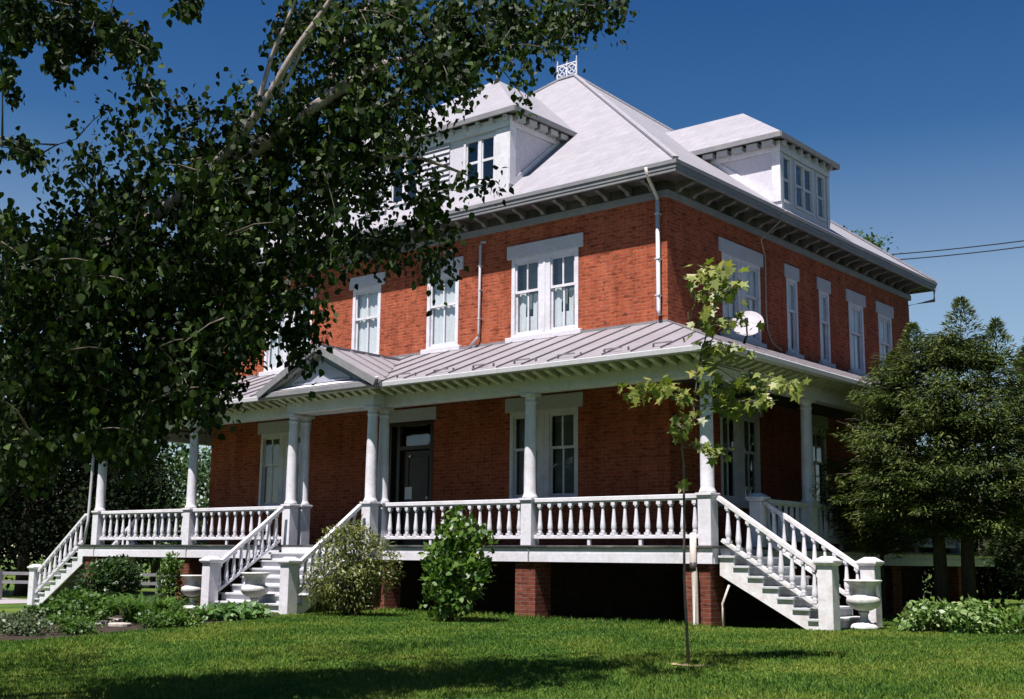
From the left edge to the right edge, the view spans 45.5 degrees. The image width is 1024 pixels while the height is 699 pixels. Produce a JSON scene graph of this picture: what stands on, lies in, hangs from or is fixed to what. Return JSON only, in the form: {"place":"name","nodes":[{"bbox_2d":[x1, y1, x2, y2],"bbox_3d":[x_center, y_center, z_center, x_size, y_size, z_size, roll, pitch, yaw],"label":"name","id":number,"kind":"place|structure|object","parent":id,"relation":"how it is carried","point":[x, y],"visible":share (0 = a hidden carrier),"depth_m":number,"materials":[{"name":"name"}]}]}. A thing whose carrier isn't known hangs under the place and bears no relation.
{"place":"outdoors","nodes":[
{"label":"outdoors","id":0,"kind":"place"},
{"bbox_2d":[0,598,26,603],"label":"driveway","id":1,"kind":"structure","parent":0,"point":[6,601],"depth_m":38.44,"materials":[{"name":"grey concrete"}]},
{"bbox_2d":[0,557,1023,698],"bbox_3d":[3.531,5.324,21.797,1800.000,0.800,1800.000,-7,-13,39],"label":"lawn","id":2,"kind":"structure","parent":0,"point":[767,621],"depth_m":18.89,"materials":[{"name":"plant"}]},
{"bbox_2d":[0,486,53,571],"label":"broadleaf tree","id":3,"kind":"object","parent":2,"relation":"on","point":[13,559],"visible":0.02,"depth_m":90.92,"materials":[{"name":"green plant"}]},
{"bbox_2d":[0,367,107,592],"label":"broadleaf tree","id":4,"kind":"object","parent":2,"relation":"on","point":[8,562],"visible":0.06,"depth_m":45.86,"materials":[{"name":"green plant"}]},
{"bbox_2d":[0,570,175,600],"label":"rail fence","id":5,"kind":"object","parent":2,"relation":"on","point":[2,574],"visible":0.09,"depth_m":39.85,"materials":[{"name":"grey paint"}]},
{"bbox_2d":[0,406,206,572],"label":"broadleaf tree","id":6,"kind":"object","parent":2,"relation":"on","point":[135,488],"visible":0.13,"depth_m":46.03,"materials":[{"name":"green plant"}]},
{"bbox_2d":[0,368,208,595],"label":"broadleaf tree","id":7,"kind":"object","parent":2,"relation":"on","point":[28,542],"visible":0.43,"depth_m":43.69,"materials":[{"name":"green plant"}]},
{"bbox_2d":[0,591,279,640],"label":"garden bed","id":8,"kind":"object","parent":2,"relation":"on","point":[133,626],"visible":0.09,"depth_m":21.58,"materials":[{"name":"soil"}]},
{"bbox_2d":[0,610,20,631],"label":"edging plant","id":9,"kind":"object","parent":8,"relation":"on","point":[3,613],"visible":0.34,"depth_m":21.21,"materials":[{"name":"green plant"}]},
{"bbox_2d":[0,611,56,635],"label":"edging plant","id":10,"kind":"object","parent":8,"relation":"on","point":[26,625],"visible":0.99,"depth_m":20.52,"materials":[{"name":"green plant"}]},
{"bbox_2d":[18,603,63,622],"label":"edging plant","id":11,"kind":"object","parent":8,"relation":"on","point":[33,609],"visible":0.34,"depth_m":23.33,"materials":[{"name":"green plant"}]},
{"bbox_2d":[46,611,102,634],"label":"edging plant","id":12,"kind":"object","parent":8,"relation":"on","point":[72,624],"visible":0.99,"depth_m":20.68,"materials":[{"name":"green plant"}]},
{"bbox_2d":[39,587,117,622],"bbox_3d":[-8.268,4.907,23.288,1.883,0.753,1.153,-7,-13,39],"label":"hosta","id":13,"kind":"object","parent":8,"relation":"on","point":[87,604],"visible":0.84,"depth_m":23.02,"materials":[{"name":"green plant"}]},
{"bbox_2d":[95,620,114,624],"bbox_3d":[-7.700,5.126,22.947,0.498,0.070,0.402,-2,-10,13],"label":"edging stone","id":14,"kind":"object","parent":8,"relation":"on","point":[105,622],"visible":0.37,"depth_m":22.77,"materials":[{"name":"grey stone"}]},
{"bbox_2d":[73,553,143,599],"bbox_3d":[-9.560,5.524,28.919,1.683,1.409,1.761,2,-10,-6],"label":"dark shrub","id":15,"kind":"object","parent":8,"relation":"on","point":[111,575],"visible":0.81,"depth_m":28.57,"materials":[{"name":"green plant"}]},
{"bbox_2d":[110,618,123,621],"bbox_3d":[-7.648,5.203,23.491,0.545,0.070,0.362,-16,-19,59],"label":"edging stone","id":16,"kind":"object","parent":8,"relation":"on","point":[118,619],"visible":0.43,"depth_m":23.31,"materials":[{"name":"grey stone"}]},
{"bbox_2d":[108,622,130,626],"bbox_3d":[-7.210,5.040,22.375,0.531,0.070,0.384,-7,-13,39],"label":"edging stone","id":17,"kind":"object","parent":8,"relation":"on","point":[117,624],"visible":1,"depth_m":22.20,"materials":[{"name":"grey stone"}]},
{"bbox_2d":[98,593,146,614],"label":"daylily","id":18,"kind":"object","parent":8,"relation":"on","point":[116,612],"visible":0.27,"depth_m":25.35,"materials":[{"name":"green plant"}]},
{"bbox_2d":[78,592,202,621],"bbox_3d":[-7.093,4.935,23.372,2.592,0.559,2.293,-7,-13,39],"label":"daylily","id":19,"kind":"object","parent":8,"relation":"on","point":[128,615],"visible":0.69,"depth_m":23.35,"materials":[{"name":"green plant"}]},
{"bbox_2d":[97,595,221,616],"bbox_3d":[-6.587,4.879,22.867,1.993,0.520,2.360,-7,-13,39],"label":"daylily","id":20,"kind":"object","parent":8,"relation":"on","point":[166,603],"visible":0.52,"depth_m":22.75,"materials":[{"name":"green plant"}]},
{"bbox_2d":[134,607,186,628],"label":"edging plant","id":21,"kind":"object","parent":8,"relation":"on","point":[160,621],"visible":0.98,"depth_m":21.89,"materials":[{"name":"green plant"}]},
{"bbox_2d":[153,550,184,603],"bbox_3d":[-8.738,5.880,31.176,0.752,1.505,0.812,3,-10,-14],"label":"leafy shrub","id":22,"kind":"object","parent":8,"relation":"on","point":[170,568],"visible":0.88,"depth_m":31.09,"materials":[{"name":"green plant"}]},
{"bbox_2d":[154,606,206,626],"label":"edging plant","id":23,"kind":"object","parent":8,"relation":"on","point":[185,614],"visible":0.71,"depth_m":22.20,"materials":[{"name":"green plant"}]},
{"bbox_2d":[181,575,201,609],"bbox_3d":[-7.270,5.535,27.852,0.590,0.779,0.590,-7,-13,39],"label":"garden urn","id":24,"kind":"object","parent":8,"relation":"on","point":[191,587],"visible":0.72,"depth_m":27.69,"materials":[{"name":"paint"}]},
{"bbox_2d":[186,600,257,620],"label":"hosta","id":25,"kind":"object","parent":8,"relation":"on","point":[222,612],"visible":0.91,"depth_m":23.57,"materials":[{"name":"green plant"}]},
{"bbox_2d":[227,599,271,619],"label":"hosta","id":26,"kind":"object","parent":8,"relation":"on","point":[263,611],"visible":0.35,"depth_m":24.03,"materials":[{"name":"green plant"}]},
{"bbox_2d":[119,442,210,587],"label":"broadleaf tree","id":27,"kind":"object","parent":2,"relation":"on","point":[155,563],"visible":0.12,"depth_m":57.97,"materials":[{"name":"green plant"}]},
{"bbox_2d":[148,443,211,568],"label":"broadleaf tree","id":28,"kind":"object","parent":2,"relation":"on","point":[205,489],"visible":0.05,"depth_m":62.17,"materials":[{"name":"green plant"}]},
{"bbox_2d":[240,572,270,605],"bbox_3d":[-5.464,5.159,25.947,0.636,0.841,0.636,-7,-13,39],"label":"garden urn","id":29,"kind":"object","parent":2,"relation":"on","point":[254,588],"visible":0.81,"depth_m":25.79,"materials":[{"name":"paint"}]},
{"bbox_2d":[0,0,639,506],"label":"birch tree","id":30,"kind":"object","parent":2,"relation":"on","point":[74,368],"visible":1,"depth_m":12.03,"materials":[{"name":"green plant"}]},
{"bbox_2d":[298,514,406,616],"bbox_3d":[-3.283,4.392,24.829,2.240,2.107,1.796,-7,-13,39],"label":"variegated shrub","id":31,"kind":"object","parent":2,"relation":"on","point":[347,593],"visible":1,"depth_m":24.61,"materials":[{"name":"green plant"}]},
{"bbox_2d":[417,505,497,621],"bbox_3d":[-1.070,4.103,23.192,1.953,2.326,1.458,-36,-38,74],"label":"leafy shrub","id":32,"kind":"object","parent":2,"relation":"on","point":[465,560],"visible":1,"depth_m":22.76,"materials":[{"name":"green plant"}]},
{"bbox_2d":[27,55,994,630],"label":"brick house","id":33,"kind":"structure","parent":2,"relation":"on","point":[489,395],"depth_m":28.36,"materials":[{"name":"brick"}]},
{"bbox_2d":[255,419,311,512],"bbox_3d":[-6.195,3.186,33.380,2.230,2.490,0.330,-7,-13,39],"label":"double window","id":34,"kind":"structure","parent":33,"relation":"in","point":[277,432],"depth_m":33.72,"materials":[{"name":"white paint"}]},
{"bbox_2d":[259,287,315,376],"bbox_3d":[-6.205,-0.484,33.989,2.240,2.350,0.227,-7,-13,39],"label":"double window","id":35,"kind":"structure","parent":33,"relation":"in","point":[276,350],"depth_m":34.30,"materials":[{"name":"white paint"}]},
{"bbox_2d":[349,272,385,353],"bbox_3d":[-3.780,-0.856,32.051,1.330,2.220,0.172,-7,-13,39],"label":"sash window","id":36,"kind":"structure","parent":33,"relation":"in","point":[365,328],"depth_m":32.13,"materials":[{"name":"white paint"}]},
{"bbox_2d":[388,406,436,544],"bbox_3d":[-2.485,3.159,30.237,1.730,3.400,0.185,-7,-13,39],"label":"front door","id":37,"kind":"structure","parent":33,"relation":"in","point":[414,471],"depth_m":30.25,"materials":[{"name":"black wood"}]},
{"bbox_2d":[420,256,463,354],"bbox_3d":[-1.701,-1.068,30.302,1.340,2.350,0.227,-7,-13,39],"label":"sash window","id":38,"kind":"structure","parent":33,"relation":"in","point":[442,326],"depth_m":30.33,"materials":[{"name":"white paint"}]},
{"bbox_2d":[503,392,582,505],"bbox_3d":[0.754,2.285,27.692,2.240,2.490,0.330,-7,-13,39],"label":"double window","id":39,"kind":"structure","parent":33,"relation":"in","point":[566,417],"depth_m":27.58,"materials":[{"name":"white paint"}]},
{"bbox_2d":[505,232,583,343],"bbox_3d":[0.815,-1.377,28.347,2.240,2.350,0.390,-7,-13,39],"label":"double window","id":40,"kind":"structure","parent":33,"relation":"in","point":[543,309],"depth_m":28.28,"materials":[{"name":"white paint"}]},
{"bbox_2d":[717,395,762,508],"bbox_3d":[5.142,2.362,27.844,0.330,2.490,2.080,-7,-13,39],"label":"double window","id":41,"kind":"structure","parent":33,"relation":"in","point":[741,430],"depth_m":27.78,"materials":[{"name":"white paint"}]},
{"bbox_2d":[718,237,766,348],"bbox_3d":[5.351,-1.281,28.595,0.227,2.350,2.080,-7,-13,39],"label":"double window","id":42,"kind":"structure","parent":33,"relation":"in","point":[742,256],"depth_m":28.67,"materials":[{"name":"white paint"}]},
{"bbox_2d":[732,311,763,343],"bbox_3d":[4.862,-0.367,25.673,0.800,1.002,0.840,-7,-13,39],"label":"satellite dish","id":43,"kind":"object","parent":33,"relation":"attached to","point":[753,318],"visible":0.66,"depth_m":25.74,"materials":[{"name":"paint"}]},
{"bbox_2d":[784,263,803,358],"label":"narrow window","id":44,"kind":"structure","parent":33,"relation":"in","point":[791,273],"depth_m":30.61,"materials":[{"name":"white paint"}]},
{"bbox_2d":[811,414,828,514],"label":"sash window","id":45,"kind":"structure","parent":33,"relation":"in","point":[816,422],"depth_m":31.02,"materials":[{"name":"white paint"}]},
{"bbox_2d":[816,277,835,368],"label":"narrow window","id":46,"kind":"structure","parent":33,"relation":"in","point":[824,286],"depth_m":31.98,"materials":[{"name":"white paint"}]},
{"bbox_2d":[845,288,869,377],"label":"sash window","id":47,"kind":"structure","parent":33,"relation":"in","point":[856,301],"depth_m":33.53,"materials":[{"name":"white paint"}]},
{"bbox_2d":[875,301,893,372],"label":"sash window","id":48,"kind":"structure","parent":33,"relation":"in","point":[885,312],"depth_m":35.04,"materials":[{"name":"white paint"}]},
{"bbox_2d":[311,605,736,623],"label":"porch underfloor soil","id":49,"kind":"structure","parent":2,"relation":"on","point":[576,616],"depth_m":25.11,"materials":[{"name":"brown soil"}]},
{"bbox_2d":[672,663,708,665],"bbox_3d":[2.171,3.882,15.058,0.426,0.001,0.624,4,-10,-21],"label":"soil patch","id":50,"kind":"object","parent":2,"relation":"on","point":[687,664],"visible":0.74,"depth_m":15.06,"materials":[{"name":"brown soil"}]},
{"bbox_2d":[616,257,811,663],"bbox_3d":[2.527,1.374,15.034,2.305,5.024,1.536,4,-10,-18],"label":"young maple","id":51,"kind":"object","parent":2,"relation":"on","point":[776,384],"visible":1,"depth_m":15.12,"materials":[{"name":"green plant"}]},
{"bbox_2d":[721,585,729,627],"bbox_3d":[3.785,4.576,21.652,0.179,0.808,0.061,-6,-12,34],"label":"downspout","id":52,"kind":"object","parent":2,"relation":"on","point":[725,594],"visible":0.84,"depth_m":21.67,"materials":[{"name":"white metal"}]},
{"bbox_2d":[844,579,881,629],"bbox_3d":[6.058,4.395,21.055,0.636,0.841,0.636,-7,-13,39],"label":"garden urn","id":53,"kind":"object","parent":2,"relation":"on","point":[863,599],"visible":0.91,"depth_m":20.89,"materials":[{"name":"paint"}]},
{"bbox_2d":[843,226,898,255],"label":"broadleaf tree","id":54,"kind":"object","parent":2,"relation":"on","point":[870,240],"visible":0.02,"depth_m":61.14,"materials":[{"name":"green plant"}]},
{"bbox_2d":[817,446,931,617],"bbox_3d":[7.837,3.908,25.886,2.690,3.942,2.755,-7,-13,39],"label":"yew tree","id":55,"kind":"object","parent":2,"relation":"on","point":[870,544],"visible":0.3,"depth_m":25.65,"materials":[{"name":"green plant"}]},
{"bbox_2d":[809,296,1023,613],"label":"yew tree","id":56,"kind":"object","parent":2,"relation":"on","point":[959,425],"visible":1,"depth_m":24.19,"materials":[{"name":"green plant"}]},
{"bbox_2d":[893,595,1000,633],"bbox_3d":[7.145,4.368,20.122,1.726,0.734,1.041,-7,-13,39],"label":"variegated hosta","id":57,"kind":"object","parent":2,"relation":"on","point":[942,618],"visible":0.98,"depth_m":19.96,"materials":[{"name":"green plant"}]},
{"bbox_2d":[915,437,990,594],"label":"broadleaf tree","id":58,"kind":"object","parent":2,"relation":"on","point":[927,577],"visible":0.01,"depth_m":46.86,"materials":[{"name":"green plant"}]},
{"bbox_2d":[914,492,1023,605],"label":"broadleaf tree","id":59,"kind":"object","parent":2,"relation":"on","point":[986,580],"visible":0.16,"depth_m":35.30,"materials":[{"name":"green plant"}]},
{"bbox_2d":[918,412,1023,599],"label":"broadleaf tree","id":60,"kind":"object","parent":2,"relation":"on","point":[1002,594],"visible":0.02,"depth_m":43.37,"materials":[{"name":"green plant"}]},
{"bbox_2d":[968,599,1023,634],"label":"ground cover","id":61,"kind":"object","parent":2,"relation":"on","point":[1006,623],"visible":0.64,"depth_m":19.72,"materials":[{"name":"green plant"}]},
{"bbox_2d":[974,336,1023,600],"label":"yew tree","id":62,"kind":"object","parent":2,"relation":"on","point":[1012,573],"visible":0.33,"depth_m":27.32,"materials":[{"name":"green plant"}]},
{"bbox_2d":[0,0,1023,556],"label":"sky","id":63,"kind":"structure","parent":0,"point":[918,104],"materials":[{"name":"blue"}]},
{"bbox_2d":[891,240,1023,254],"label":"power line","id":64,"kind":"object","parent":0,"point":[958,248],"visible":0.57,"depth_m":54.85,"materials":[{"name":"black rubber"}]},
{"bbox_2d":[900,246,1023,259],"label":"power line","id":65,"kind":"object","parent":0,"point":[962,253],"visible":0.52,"depth_m":55.03,"materials":[{"name":"black rubber"}]}
]}

